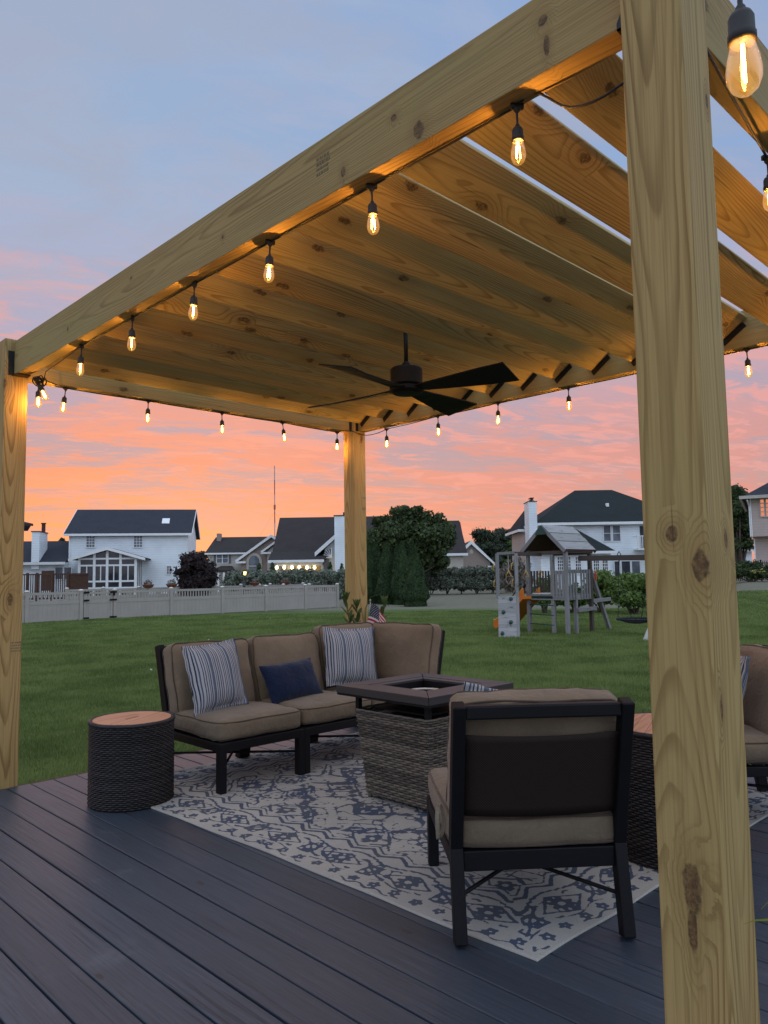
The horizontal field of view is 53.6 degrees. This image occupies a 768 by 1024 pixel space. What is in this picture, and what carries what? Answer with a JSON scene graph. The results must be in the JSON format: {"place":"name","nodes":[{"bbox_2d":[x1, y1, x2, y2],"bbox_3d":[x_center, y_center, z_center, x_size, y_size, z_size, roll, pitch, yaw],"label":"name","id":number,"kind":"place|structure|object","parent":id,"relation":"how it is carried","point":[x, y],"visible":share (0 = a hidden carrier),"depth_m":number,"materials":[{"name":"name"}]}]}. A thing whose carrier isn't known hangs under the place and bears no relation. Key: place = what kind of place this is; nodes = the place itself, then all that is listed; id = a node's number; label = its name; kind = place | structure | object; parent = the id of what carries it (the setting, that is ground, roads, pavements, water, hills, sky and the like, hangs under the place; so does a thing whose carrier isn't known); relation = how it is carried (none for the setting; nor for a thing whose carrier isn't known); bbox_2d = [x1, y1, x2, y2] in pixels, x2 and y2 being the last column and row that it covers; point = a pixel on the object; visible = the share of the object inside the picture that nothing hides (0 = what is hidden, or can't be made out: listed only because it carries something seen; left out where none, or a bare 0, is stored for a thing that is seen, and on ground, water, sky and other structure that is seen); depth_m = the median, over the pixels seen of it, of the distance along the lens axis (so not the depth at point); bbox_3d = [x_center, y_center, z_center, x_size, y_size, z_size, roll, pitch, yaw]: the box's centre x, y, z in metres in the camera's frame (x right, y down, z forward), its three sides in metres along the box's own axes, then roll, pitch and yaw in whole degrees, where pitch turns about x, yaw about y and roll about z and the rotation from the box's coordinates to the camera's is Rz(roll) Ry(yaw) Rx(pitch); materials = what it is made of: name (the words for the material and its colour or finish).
{"place":"outdoors","nodes":[
{"label":"outdoors","id":0,"kind":"place"},
{"bbox_2d":[24,522,32,530],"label":"neighbour house","id":1,"kind":"structure","parent":0,"point":[27,525],"depth_m":52.62,"materials":[{"name":"grey"}]},
{"bbox_2d":[23,509,199,600],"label":"white house","id":2,"kind":"structure","parent":0,"point":[108,549],"depth_m":66.02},
{"bbox_2d":[23,570,88,601],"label":"neighbour deck","id":3,"kind":"structure","parent":2,"relation":"attached to","point":[76,581],"depth_m":46.81,"materials":[{"name":"brown wood"}]},
{"bbox_2d":[54,567,63,579],"bbox_3d":[-27.511,5.190,64.286,0.729,1.124,0.075,0,-5,-9],"label":"window","id":4,"kind":"structure","parent":2,"relation":"in","point":[57,569],"depth_m":64.30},
{"bbox_2d":[63,567,71,579],"bbox_3d":[-26.825,5.199,64.399,0.694,1.125,0.075,0,-5,-9],"label":"window","id":5,"kind":"structure","parent":2,"relation":"in","point":[66,569],"depth_m":64.41,"materials":[{"name":"grey glass"}]},
{"bbox_2d":[85,536,95,547],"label":"window","id":6,"kind":"structure","parent":2,"relation":"in","point":[90,540],"depth_m":65.50,"materials":[{"name":"grey glass"}]},
{"bbox_2d":[133,536,142,547],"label":"window","id":7,"kind":"structure","parent":2,"relation":"in","point":[137,540],"depth_m":66.13,"materials":[{"name":"grey glass"}]},
{"bbox_2d":[166,565,171,574],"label":"window","id":8,"kind":"structure","parent":2,"relation":"in","point":[168,572],"depth_m":66.36,"materials":[{"name":"white glass"}]},
{"bbox_2d":[0,0,767,560],"label":"sky","id":9,"kind":"structure","parent":0,"point":[124,124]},
{"bbox_2d":[18,578,767,784],"bbox_3d":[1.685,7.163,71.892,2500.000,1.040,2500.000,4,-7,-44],"label":"lawn","id":10,"kind":"structure","parent":0,"point":[454,600],"depth_m":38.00,"materials":[{"name":"green plant"}]},
{"bbox_2d":[142,579,153,589],"bbox_3d":[-12.433,4.378,40.027,0.623,1.636,0.624,4,-7,-44],"label":"terracotta planter","id":11,"kind":"object","parent":10,"relation":"on","point":[147,585],"visible":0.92,"depth_m":39.91,"materials":[{"name":"ceramic"}]},
{"bbox_2d":[166,579,177,587],"bbox_3d":[-11.457,4.439,40.977,0.620,1.644,0.620,4,-7,-44],"label":"terracotta planter","id":12,"kind":"object","parent":10,"relation":"on","point":[173,584],"visible":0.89,"depth_m":40.89,"materials":[{"name":"ceramic"}]},
{"bbox_2d":[22,583,338,622],"bbox_3d":[-11.526,4.311,36.999,18.373,1.333,7.400,4,-7,-44],"label":"vinyl fence","id":13,"kind":"object","parent":10,"relation":"on","point":[285,597],"visible":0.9,"depth_m":34.57,"materials":[{"name":"white plastic"}]},
{"bbox_2d":[83,591,116,619],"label":"fence gate","id":14,"kind":"structure","parent":13,"relation":"attached to","point":[97,608],"depth_m":31.61,"materials":[{"name":"beige plastic"}]},
{"bbox_2d":[65,582,304,599],"bbox_3d":[-10.418,4.772,42.798,15.020,1.353,0.200,4,-7,-44],"label":"vinyl fence","id":15,"kind":"object","parent":10,"relation":"on","point":[102,589],"visible":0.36,"depth_m":40.43,"materials":[{"name":"white plastic"}]},
{"bbox_2d":[170,550,221,595],"bbox_3d":[-10.479,3.826,42.979,2.729,3.374,2.880,-1,-5,2],"label":"plum tree","id":16,"kind":"object","parent":10,"relation":"on","point":[195,570],"visible":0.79,"depth_m":42.24,"materials":[{"name":"purple plant"}]},
{"bbox_2d":[205,533,276,591],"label":"tan house","id":17,"kind":"structure","parent":10,"relation":"on","point":[226,554],"depth_m":94.64,"materials":[{"name":"beige"}]},
{"bbox_2d":[216,554,221,562],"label":"window","id":18,"kind":"structure","parent":17,"relation":"in","point":[219,556],"depth_m":94.70,"materials":[{"name":"grey glass"}]},
{"bbox_2d":[222,554,228,562],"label":"window","id":19,"kind":"structure","parent":17,"relation":"in","point":[225,557],"depth_m":94.73,"materials":[{"name":"grey glass"}]},
{"bbox_2d":[249,578,259,593],"bbox_3d":[-7.612,4.698,44.705,0.620,1.635,0.620,4,-7,-44],"label":"terracotta planter","id":20,"kind":"object","parent":10,"relation":"on","point":[255,583],"visible":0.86,"depth_m":44.59,"materials":[{"name":"ceramic"}]},
{"bbox_2d":[256,562,260,571],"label":"cone shrub","id":21,"kind":"object","parent":10,"relation":"on","point":[258,566],"visible":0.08,"depth_m":65.73,"materials":[{"name":"green plant"}]},
{"bbox_2d":[259,466,276,536],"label":"radio mast","id":22,"kind":"object","parent":10,"relation":"on","point":[274,502],"visible":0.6,"depth_m":321.38,"materials":[{"name":"metal"}]},
{"bbox_2d":[269,562,275,570],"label":"cone shrub","id":23,"kind":"object","parent":10,"relation":"on","point":[272,566],"visible":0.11,"depth_m":65.74,"materials":[{"name":"green plant"}]},
{"bbox_2d":[220,567,344,598],"bbox_3d":[-7.042,5.353,55.710,9.786,2.632,2.934,-1,-5,0],"label":"long hedge","id":24,"kind":"object","parent":10,"relation":"on","point":[298,576],"visible":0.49,"depth_m":54.98,"materials":[{"name":"green plant"}]},
{"bbox_2d":[280,578,289,584],"bbox_3d":[-6.011,4.802,46.258,0.620,1.639,0.620,4,-7,-44],"label":"terracotta planter","id":25,"kind":"object","parent":10,"relation":"on","point":[284,582],"visible":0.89,"depth_m":46.16,"materials":[{"name":"ceramic"}]},
{"bbox_2d":[268,512,467,589],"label":"steep roof house","id":26,"kind":"structure","parent":10,"relation":"on","point":[313,543],"depth_m":84.76,"materials":[{"name":"grey"}]},
{"bbox_2d":[323,559,328,571],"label":"patio door","id":27,"kind":"structure","parent":26,"relation":"in","point":[325,564],"depth_m":82.16,"materials":[{"name":"grey glass"}]},
{"bbox_2d":[367,540,376,603],"bbox_3d":[-0.895,3.566,44.850,1.257,3.865,1.246,-5,-6,41],"label":"arborvitae","id":28,"kind":"object","parent":10,"relation":"on","point":[371,576],"visible":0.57,"depth_m":44.47,"materials":[{"name":"green plant"}]},
{"bbox_2d":[372,541,380,575],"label":"arborvitae","id":29,"kind":"object","parent":10,"relation":"on","point":[376,552],"visible":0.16,"depth_m":45.71,"materials":[{"name":"green plant"}]},
{"bbox_2d":[0,727,767,1023],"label":"deck","id":30,"kind":"structure","parent":10,"relation":"on","point":[148,916],"depth_m":2.53,"materials":[{"name":"grey wood"}]},
{"bbox_2d":[87,710,174,811],"bbox_3d":[-1.413,1.380,4.255,0.469,0.453,0.469,-3,-5,26],"label":"wicker drum table","id":31,"kind":"object","parent":30,"relation":"on","point":[130,760],"visible":1,"depth_m":4.07,"materials":[{"name":"black wicker"}]},
{"bbox_2d":[341,592,388,726],"bbox_3d":[-0.124,1.214,6.377,0.454,1.098,0.330,4,-7,-44],"label":"potted lily","id":32,"kind":"object","parent":30,"relation":"on","point":[351,617],"visible":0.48,"depth_m":6.36,"materials":[{"name":"plant"}]},
{"bbox_2d":[366,599,384,626],"bbox_3d":[-0.066,1.094,6.317,0.174,0.733,0.033,-1,-5,5],"label":"flag","id":33,"kind":"object","parent":32,"relation":"in","point":[375,614],"visible":0.5,"depth_m":6.33,"materials":[{"name":"multicoloured fabric"}]},
{"bbox_2d":[0,0,767,1023],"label":"pergola","id":34,"kind":"object","parent":30,"relation":"on","point":[464,256],"visible":0.94,"depth_m":2.67,"materials":[{"name":"brown wood"}]},
{"bbox_2d":[32,0,767,448],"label":"string lights","id":35,"kind":"object","parent":34,"relation":"hanging from","point":[742,34],"visible":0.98,"depth_m":2.31,"materials":[{"name":"black plastic"}]},
{"bbox_2d":[308,332,518,415],"bbox_3d":[0.126,-0.888,4.354,1.069,0.444,1.069,0,-5,-10],"label":"ceiling fan","id":36,"kind":"object","parent":34,"relation":"hanging from","point":[406,378],"visible":0.94,"depth_m":4.25},
{"bbox_2d":[151,732,767,961],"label":"area rug","id":37,"kind":"object","parent":30,"relation":"on","point":[327,817],"visible":0.35,"depth_m":3.46,"materials":[{"name":"beige fabric"}]},
{"bbox_2d":[155,638,304,794],"bbox_3d":[-0.987,1.236,4.811,0.615,0.817,0.791,4,-7,-44],"label":"armless sofa section","id":38,"kind":"object","parent":37,"relation":"on","point":[237,730],"visible":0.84,"depth_m":4.66,"materials":[{"name":"beige fabric"}]},
{"bbox_2d":[182,638,248,717],"bbox_3d":[-1.050,1.026,4.754,0.159,0.432,0.432,-22,-13,35],"label":"throw pillow","id":39,"kind":"object","parent":38,"relation":"on","point":[215,676],"visible":1,"depth_m":4.68,"materials":[{"name":"fabric"}]},
{"bbox_2d":[244,632,370,773],"bbox_3d":[-0.553,1.263,5.236,0.615,0.821,0.791,4,-7,-44],"label":"armless sofa section","id":40,"kind":"object","parent":37,"relation":"on","point":[326,711],"visible":0.48,"depth_m":5.15,"materials":[{"name":"beige fabric"}]},
{"bbox_2d":[259,658,322,703],"bbox_3d":[-0.623,1.141,5.147,0.461,0.278,0.136,2,-33,-48],"label":"lumbar pillow","id":41,"kind":"object","parent":40,"relation":"on","point":[288,681],"visible":0.99,"depth_m":5.07,"materials":[{"name":"blue fabric"}]},
{"bbox_2d":[311,621,444,741],"bbox_3d":[-0.063,1.272,5.701,0.762,0.867,0.784,4,-7,-44],"label":"corner sofa section","id":42,"kind":"object","parent":37,"relation":"on","point":[403,648],"visible":0.34,"depth_m":5.71,"materials":[{"name":"brown fabric"}]},
{"bbox_2d":[322,627,376,686],"bbox_3d":[-0.248,1.062,5.597,0.434,0.431,0.162,5,-21,-30],"label":"throw pillow","id":43,"kind":"object","parent":42,"relation":"on","point":[350,655],"visible":0.96,"depth_m":5.54,"materials":[{"name":"fabric"}]},
{"bbox_2d":[336,673,513,808],"bbox_3d":[0.233,1.267,4.227,0.703,0.612,0.703,4,-7,-44],"label":"fire pit table","id":44,"kind":"object","parent":37,"relation":"on","point":[402,734],"visible":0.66,"depth_m":4.04,"materials":[{"name":"grey wicker"}]},
{"bbox_2d":[426,687,635,946],"bbox_3d":[0.507,1.046,2.875,0.685,0.824,0.831,-1,-5,-4],"label":"armless lounge chair","id":45,"kind":"object","parent":37,"relation":"on","point":[530,779],"visible":1,"depth_m":2.56,"materials":[{"name":"black metal"}]},
{"bbox_2d":[463,681,487,690],"bbox_3d":[0.420,0.829,2.889,0.304,0.342,0.112,9,9,-3],"label":"throw pillow","id":46,"kind":"object","parent":45,"relation":"on","point":[467,686],"visible":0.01,"depth_m":2.86,"materials":[{"name":"blue fabric"}]},
{"bbox_2d":[627,712,657,870],"bbox_3d":[1.285,1.212,3.347,0.575,0.553,0.575,-3,-5,26],"label":"wicker drum table","id":47,"kind":"object","parent":37,"relation":"on","point":[642,849],"visible":0.17,"depth_m":3.17,"materials":[{"name":"black wicker"}]},
{"bbox_2d":[740,643,767,791],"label":"armless lounge chair","id":48,"kind":"object","parent":37,"relation":"on","point":[755,707],"visible":0.23,"depth_m":3.88,"materials":[{"name":"beige fabric"}]},
{"bbox_2d":[740,656,749,700],"bbox_3d":[1.770,0.934,3.987,0.151,0.420,0.420,13,-2,0],"label":"throw pillow","id":49,"kind":"object","parent":48,"relation":"on","point":[744,664],"visible":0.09,"depth_m":3.81,"materials":[{"name":"fabric"}]},
{"bbox_2d":[743,902,767,924],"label":"reed plant","id":50,"kind":"object","parent":30,"relation":"on","point":[758,919],"visible":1,"depth_m":1.13,"materials":[{"name":"plant"}]},
{"bbox_2d":[374,542,393,603],"bbox_3d":[0.118,3.557,43.798,1.517,3.675,1.493,0,-5,-8],"label":"arborvitae","id":51,"kind":"object","parent":10,"relation":"on","point":[384,579],"visible":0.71,"depth_m":43.45,"materials":[{"name":"green plant"}]},
{"bbox_2d":[392,546,397,561],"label":"arborvitae","id":52,"kind":"object","parent":10,"relation":"on","point":[395,551],"visible":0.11,"depth_m":45.83,"materials":[{"name":"green plant"}]},
{"bbox_2d":[389,541,408,604],"bbox_3d":[1.019,3.450,42.825,1.546,3.697,1.535,-2,-5,16],"label":"arborvitae","id":53,"kind":"object","parent":10,"relation":"on","point":[400,564],"visible":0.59,"depth_m":42.47,"materials":[{"name":"green plant"}]},
{"bbox_2d":[366,505,457,572],"bbox_3d":[1.991,3.105,61.872,8.224,7.595,5.716,-1,-5,0],"label":"broadleaf tree","id":54,"kind":"object","parent":10,"relation":"on","point":[433,537],"visible":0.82,"depth_m":61.07,"materials":[{"name":"green plant"}]},
{"bbox_2d":[407,540,417,556],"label":"arborvitae","id":55,"kind":"object","parent":10,"relation":"on","point":[411,547],"visible":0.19,"depth_m":43.31,"materials":[{"name":"green plant"}]},
{"bbox_2d":[399,550,429,606],"bbox_3d":[1.653,3.554,40.332,1.659,3.052,1.640,3,-6,-40],"label":"arborvitae","id":56,"kind":"object","parent":10,"relation":"on","point":[414,590],"visible":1,"depth_m":39.84,"materials":[{"name":"green plant"}]},
{"bbox_2d":[425,565,503,594],"bbox_3d":[6.777,5.793,65.012,8.011,2.544,3.072,-1,-5,0],"label":"loose hedge","id":57,"kind":"object","parent":10,"relation":"on","point":[478,578],"visible":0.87,"depth_m":64.07,"materials":[{"name":"green plant"}]},
{"bbox_2d":[463,540,494,567],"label":"gable house","id":58,"kind":"structure","parent":10,"relation":"on","point":[475,556],"depth_m":104.79,"materials":[{"name":"beige brick"}]},
{"bbox_2d":[470,526,506,568],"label":"pine tree","id":59,"kind":"object","parent":10,"relation":"on","point":[483,538],"visible":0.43,"depth_m":110.66,"materials":[{"name":"green plant"}]},
{"bbox_2d":[490,527,512,568],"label":"pine tree","id":60,"kind":"object","parent":10,"relation":"on","point":[501,533],"visible":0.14,"depth_m":115.03,"materials":[{"name":"green plant"}]},
{"bbox_2d":[503,540,511,564],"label":"round tree","id":61,"kind":"object","parent":10,"relation":"on","point":[509,549],"visible":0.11,"depth_m":77.61,"materials":[{"name":"green plant"}]},
{"bbox_2d":[500,557,532,594],"bbox_3d":[9.039,4.372,51.902,2.563,2.805,1.984,-1,-5,0],"label":"tree","id":62,"kind":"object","parent":10,"relation":"on","point":[506,582],"depth_m":51.52,"materials":[{"name":"plant"}]},
{"bbox_2d":[533,576,550,612],"bbox_3d":[6.613,3.366,30.908,1.342,1.644,0.912,2,-6,-29],"label":"broadleaf shrub","id":63,"kind":"object","parent":10,"relation":"on","point":[547,602],"visible":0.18,"depth_m":30.67,"materials":[{"name":"green plant"}]},
{"bbox_2d":[493,525,647,639],"bbox_3d":[5.212,1.832,20.345,5.641,3.021,3.755,-3,-5,24],"label":"playset","id":64,"kind":"object","parent":10,"relation":"on","point":[552,541],"visible":0.96,"depth_m":20.38,"materials":[{"name":"grey wood"}]},
{"bbox_2d":[511,554,514,595],"bbox_3d":[3.369,1.607,19.759,0.156,1.178,0.064,-1,-5,0],"label":"climbing rope","id":65,"kind":"object","parent":64,"relation":"hanging from","point":[512,571],"visible":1,"depth_m":19.75,"materials":[{"name":"brown fabric"}]},
{"bbox_2d":[616,552,646,623],"bbox_3d":[6.376,1.908,19.311,0.988,1.847,0.988,4,-7,-44],"label":"saucer swing","id":66,"kind":"object","parent":64,"relation":"hanging from","point":[636,620],"visible":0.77,"depth_m":19.32,"materials":[{"name":"black plastic"}]},
{"bbox_2d":[556,582,587,612],"bbox_3d":[7.517,3.502,30.821,1.631,1.345,1.143,-1,-5,0],"label":"broadleaf shrub","id":67,"kind":"object","parent":10,"relation":"on","point":[583,602],"visible":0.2,"depth_m":30.62,"materials":[{"name":"green plant"}]},
{"bbox_2d":[505,490,644,590],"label":"white hip house","id":68,"kind":"structure","parent":10,"relation":"on","point":[605,522],"depth_m":64.06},
{"bbox_2d":[557,556,562,570],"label":"window","id":69,"kind":"structure","parent":68,"relation":"in","point":[559,558],"depth_m":60.40,"materials":[{"name":"white glass"}]},
{"bbox_2d":[568,556,571,573],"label":"window","id":70,"kind":"structure","parent":68,"relation":"in","point":[569,557],"depth_m":60.40,"materials":[{"name":"white glass"}]},
{"bbox_2d":[575,556,581,573],"bbox_3d":[15.436,4.221,60.394,0.534,1.452,0.075,-1,-5,0],"label":"window","id":71,"kind":"structure","parent":68,"relation":"in","point":[578,564],"depth_m":60.39,"materials":[{"name":"white glass"}]},
{"bbox_2d":[593,561,599,570],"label":"window","id":72,"kind":"structure","parent":68,"relation":"in","point":[596,564],"depth_m":60.39,"materials":[{"name":"white glass"}]},
{"bbox_2d":[602,561,608,570],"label":"window","id":73,"kind":"structure","parent":68,"relation":"in","point":[605,565],"depth_m":60.39,"materials":[{"name":"white glass"}]},
{"bbox_2d":[603,525,611,541],"bbox_3d":[18.795,1.795,64.006,0.707,1.425,0.075,-1,-5,0],"label":"window","id":74,"kind":"structure","parent":68,"relation":"in","point":[607,537],"depth_m":64.00,"materials":[{"name":"grey glass"}]},
{"bbox_2d":[612,525,620,541],"bbox_3d":[19.591,1.795,64.008,0.743,1.425,0.075,-1,-5,0],"label":"window","id":75,"kind":"structure","parent":68,"relation":"in","point":[616,529],"depth_m":64.00,"materials":[{"name":"grey glass"}]},
{"bbox_2d":[614,561,620,575],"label":"window","id":76,"kind":"structure","parent":68,"relation":"in","point":[616,571],"depth_m":63.75,"materials":[{"name":"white glass"}]},
{"bbox_2d":[621,560,630,573],"bbox_3d":[20.321,5.282,63.713,0.844,2.436,0.075,-1,-5,0],"label":"window","id":77,"kind":"structure","parent":68,"relation":"in","point":[625,564],"depth_m":63.78,"materials":[{"name":"white glass"}]},
{"bbox_2d":[631,560,640,574],"bbox_3d":[21.161,5.275,63.713,0.805,2.423,0.075,-1,-5,0],"label":"window","id":78,"kind":"structure","parent":68,"relation":"in","point":[635,564],"depth_m":63.78,"materials":[{"name":"grey glass"}]},
{"bbox_2d":[640,526,643,547],"bbox_3d":[22.378,2.122,63.989,1.600,1.881,0.040,-1,-5,0],"label":"balcony door","id":79,"kind":"structure","parent":68,"relation":"in","point":[641,527],"depth_m":63.98,"materials":[{"name":"white glass"}]},
{"bbox_2d":[582,568,615,611],"bbox_3d":[8.836,3.219,30.916,1.559,1.889,1.335,0,-5,-12],"label":"broadleaf shrub","id":80,"kind":"object","parent":10,"relation":"on","point":[602,575],"visible":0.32,"depth_m":30.63,"materials":[{"name":"green plant"}]},
{"bbox_2d":[602,571,646,613],"bbox_3d":[9.714,3.093,29.366,2.447,1.863,1.798,1,-5,-17],"label":"broadleaf shrub","id":81,"kind":"object","parent":10,"relation":"on","point":[634,584],"visible":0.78,"depth_m":29.02,"materials":[{"name":"green plant"}]},
{"bbox_2d":[731,483,753,578],"bbox_3d":[29.156,2.090,62.456,3.431,8.871,5.396,-3,-5,22],"label":"maple tree","id":82,"kind":"object","parent":10,"relation":"on","point":[743,540],"visible":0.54,"depth_m":61.57,"materials":[{"name":"green plant"}]},
{"bbox_2d":[735,548,753,565],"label":"white garage","id":83,"kind":"structure","parent":10,"relation":"on","point":[749,556],"depth_m":69.85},
{"bbox_2d":[735,559,767,581],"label":"flower bush","id":84,"kind":"object","parent":10,"relation":"on","point":[755,571],"visible":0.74,"depth_m":41.18,"materials":[{"name":"green plant"}]},
{"bbox_2d":[735,560,767,580],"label":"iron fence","id":85,"kind":"object","parent":10,"relation":"on","point":[764,562],"visible":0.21,"depth_m":42.90,"materials":[{"name":"black metal"}]},
{"bbox_2d":[739,483,767,580],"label":"blush siding house","id":86,"kind":"structure","parent":10,"relation":"on","point":[755,502],"depth_m":44.05,"materials":[{"name":"grey"}]},
{"bbox_2d":[759,498,765,516],"bbox_3d":[21.840,-0.260,43.865,0.308,1.129,0.075,-3,-5,27],"label":"window","id":87,"kind":"structure","parent":86,"relation":"in","point":[761,500],"depth_m":43.86,"materials":[{"name":"orange glass"}]},
{"bbox_2d":[764,498,767,516],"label":"window","id":88,"kind":"structure","parent":86,"relation":"in","point":[766,499],"depth_m":43.76,"materials":[{"name":"glass"}]}
]}

